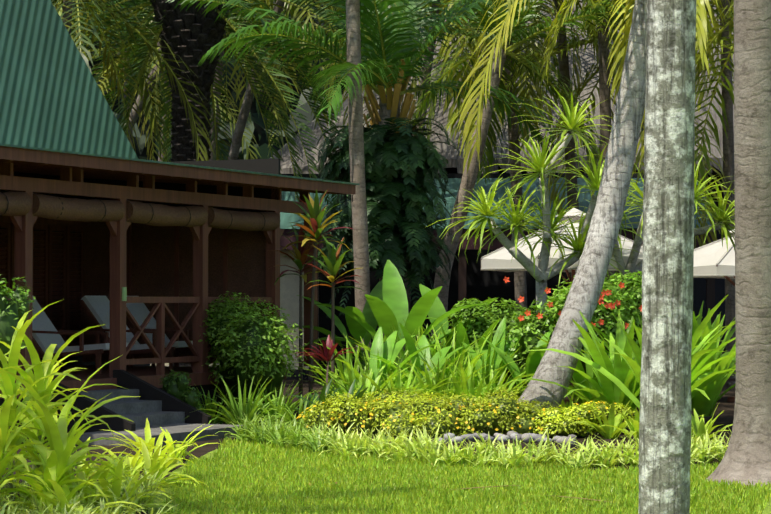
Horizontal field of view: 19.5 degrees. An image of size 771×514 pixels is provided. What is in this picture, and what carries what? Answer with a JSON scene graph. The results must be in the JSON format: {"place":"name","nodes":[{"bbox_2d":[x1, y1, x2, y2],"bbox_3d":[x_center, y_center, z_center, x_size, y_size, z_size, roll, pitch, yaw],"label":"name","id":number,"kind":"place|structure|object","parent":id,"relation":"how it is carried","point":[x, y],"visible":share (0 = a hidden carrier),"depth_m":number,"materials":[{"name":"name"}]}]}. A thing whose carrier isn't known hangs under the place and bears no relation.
{"place":"outdoors","nodes":[
{"label":"outdoors","id":0,"kind":"place"},
{"bbox_2d":[32,296,192,352],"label":"bungalow cushions","id":1,"kind":"object","parent":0,"point":[99,307],"visible":0.35,"depth_m":30.95,"materials":[{"name":"grey fabric"}]},
{"bbox_2d":[0,380,734,513],"bbox_3d":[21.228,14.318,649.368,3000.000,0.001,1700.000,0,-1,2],"label":"ground","id":2,"kind":"structure","parent":0,"point":[724,418],"depth_m":25.59,"materials":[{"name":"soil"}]},
{"bbox_2d":[75,389,242,445],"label":"steps","id":3,"kind":"structure","parent":2,"relation":"on","point":[137,411],"depth_m":26.50,"materials":[{"name":"grey stone"}]},
{"bbox_2d":[0,146,355,438],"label":"porch","id":4,"kind":"object","parent":2,"relation":"on","point":[19,236],"depth_m":29.82,"materials":[{"name":"brown wood"}]},
{"bbox_2d":[122,287,126,300],"bbox_3d":[-3.248,0.461,27.964,0.052,0.170,0.083,0,-1,2],"label":"sign","id":5,"kind":"object","parent":4,"relation":"attached to","point":[124,293],"visible":0.9,"depth_m":27.95,"materials":[{"name":"green"}]},
{"bbox_2d":[0,191,279,363],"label":"rolled blinds","id":6,"kind":"object","parent":4,"relation":"attached to","point":[152,257],"visible":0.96,"depth_m":32.26,"materials":[{"name":"brown wood"}]},
{"bbox_2d":[0,0,359,184],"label":"roof","id":7,"kind":"structure","parent":4,"relation":"attached to","point":[52,98],"depth_m":32.66,"materials":[{"name":"green metal"}]},
{"bbox_2d":[51,0,406,366],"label":"date palm","id":8,"kind":"object","parent":2,"relation":"on","point":[142,54],"depth_m":42.38,"materials":[{"name":"green plant"}]},
{"bbox_2d":[150,0,229,161],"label":"date palm bosses","id":9,"kind":"object","parent":8,"relation":"attached to","point":[207,32],"visible":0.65,"depth_m":41.72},
{"bbox_2d":[0,270,641,437],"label":"garden shrubs","id":10,"kind":"object","parent":2,"relation":"on","point":[246,341],"visible":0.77,"depth_m":29.20,"materials":[{"name":"green plant"}]},
{"bbox_2d":[9,233,641,513],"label":"garden","id":11,"kind":"object","parent":2,"relation":"on","point":[300,331],"depth_m":30.59,"materials":[{"name":"plant"}]},
{"bbox_2d":[0,411,731,513],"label":"garden ground cover","id":12,"kind":"object","parent":2,"relation":"on","point":[313,438],"visible":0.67,"depth_m":21.87,"materials":[{"name":"green plant"}]},
{"bbox_2d":[0,188,735,513],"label":"tropical plants","id":13,"kind":"object","parent":2,"relation":"on","point":[615,377],"visible":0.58,"depth_m":27.62,"materials":[{"name":"green plant"}]},
{"bbox_2d":[312,117,460,316],"bbox_3d":[0.000,-0.627,36.814,2.522,3.278,2.298,1,-1,-38],"label":"climbing vine","id":14,"kind":"object","parent":2,"relation":"on","point":[394,196],"visible":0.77,"depth_m":36.13,"materials":[{"name":"green plant"}]},
{"bbox_2d":[52,0,735,384],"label":"palm","id":15,"kind":"object","parent":2,"relation":"on","point":[574,43],"depth_m":42.87,"materials":[{"name":"green plant"}]},
{"bbox_2d":[55,0,733,161],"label":"foliage","id":16,"kind":"object","parent":2,"relation":"on","point":[257,129],"depth_m":87.09,"materials":[{"name":"green plant"}]},
{"bbox_2d":[126,165,725,379],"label":"dark walls","id":17,"kind":"structure","parent":2,"relation":"on","point":[482,285],"depth_m":49.35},
{"bbox_2d":[150,250,308,368],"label":"cream wall","id":18,"kind":"structure","parent":17,"relation":"attached to","point":[289,292],"depth_m":46.05,"materials":[{"name":"beige paint"}]},
{"bbox_2d":[280,178,714,228],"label":"teal roof","id":19,"kind":"structure","parent":17,"relation":"on","point":[287,219],"depth_m":47.09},
{"bbox_2d":[269,0,733,173],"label":"thatch","id":20,"kind":"object","parent":17,"relation":"on","point":[452,157],"visible":0.06,"depth_m":53.14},
{"bbox_2d":[346,0,505,370],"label":"tree trunks","id":21,"kind":"object","parent":2,"relation":"on","point":[357,175],"visible":0.23,"depth_m":35.35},
{"bbox_2d":[167,0,729,250],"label":"palm fronds","id":22,"kind":"object","parent":2,"relation":"on","point":[394,49],"visible":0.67,"depth_m":36.78,"materials":[{"name":"green plant"}]},
{"bbox_2d":[363,59,415,134],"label":"palm stubs","id":23,"kind":"object","parent":22,"relation":"attached to","point":[392,104],"visible":0.54,"depth_m":36.70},
{"bbox_2d":[438,431,576,446],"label":"garden stones","id":24,"kind":"object","parent":2,"relation":"on","point":[511,435],"visible":0.58,"depth_m":25.27,"materials":[{"name":"grey stone"}]},
{"bbox_2d":[313,249,714,379],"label":"posts","id":25,"kind":"object","parent":2,"relation":"on","point":[710,293],"visible":0.25,"depth_m":45.44,"materials":[{"name":"brown wood"}]},
{"bbox_2d":[280,229,713,249],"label":"fascia","id":26,"kind":"structure","parent":25,"relation":"attached to","point":[495,244],"depth_m":45.40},
{"bbox_2d":[425,87,734,316],"bbox_3d":[3.178,-0.112,32.696,5.041,4.724,2.597,1,-1,-26],"label":"pandanus","id":27,"kind":"object","parent":2,"relation":"on","point":[572,122],"depth_m":32.43,"materials":[{"name":"green plant"}]},
{"bbox_2d":[517,0,646,428],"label":"leaning palm trunk","id":28,"kind":"object","parent":2,"relation":"on","point":[584,293],"visible":0.71,"depth_m":28.87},
{"bbox_2d":[481,258,734,404],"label":"umbrella frames","id":29,"kind":"structure","parent":2,"relation":"on","point":[730,398],"depth_m":34.75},
{"bbox_2d":[514,354,735,383],"bbox_3d":[3.612,1.827,35.469,6.082,0.968,1.319,0,-1,-17],"label":"cafe furniture","id":30,"kind":"object","parent":2,"relation":"on","point":[731,380],"depth_m":35.55,"materials":[{"name":"brown wood"}]},
{"bbox_2d":[143,437,770,513],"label":"lawn","id":31,"kind":"structure","parent":0,"point":[391,491],"depth_m":18.81,"materials":[{"name":"green plant"}]},
{"bbox_2d":[638,0,695,513],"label":"palm trunk","id":32,"kind":"object","parent":31,"relation":"on","point":[667,322],"visible":1,"depth_m":13.69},
{"bbox_2d":[706,0,770,486],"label":"palm trunk","id":33,"kind":"object","parent":31,"relation":"on","point":[747,456],"visible":0.94,"depth_m":19.59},
{"bbox_2d":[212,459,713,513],"bbox_3d":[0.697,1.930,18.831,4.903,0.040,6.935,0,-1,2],"label":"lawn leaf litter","id":34,"kind":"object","parent":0,"point":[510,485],"visible":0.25,"depth_m":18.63,"materials":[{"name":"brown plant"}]},
{"bbox_2d":[481,208,734,278],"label":"patio umbrellas","id":35,"kind":"object","parent":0,"point":[707,258],"visible":0.33,"depth_m":34.25},
{"bbox_2d":[480,216,734,277],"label":"umbrella seams","id":36,"kind":"object","parent":35,"relation":"attached to","point":[725,253],"visible":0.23,"depth_m":34.66,"materials":[{"name":"white fabric"}]}
]}

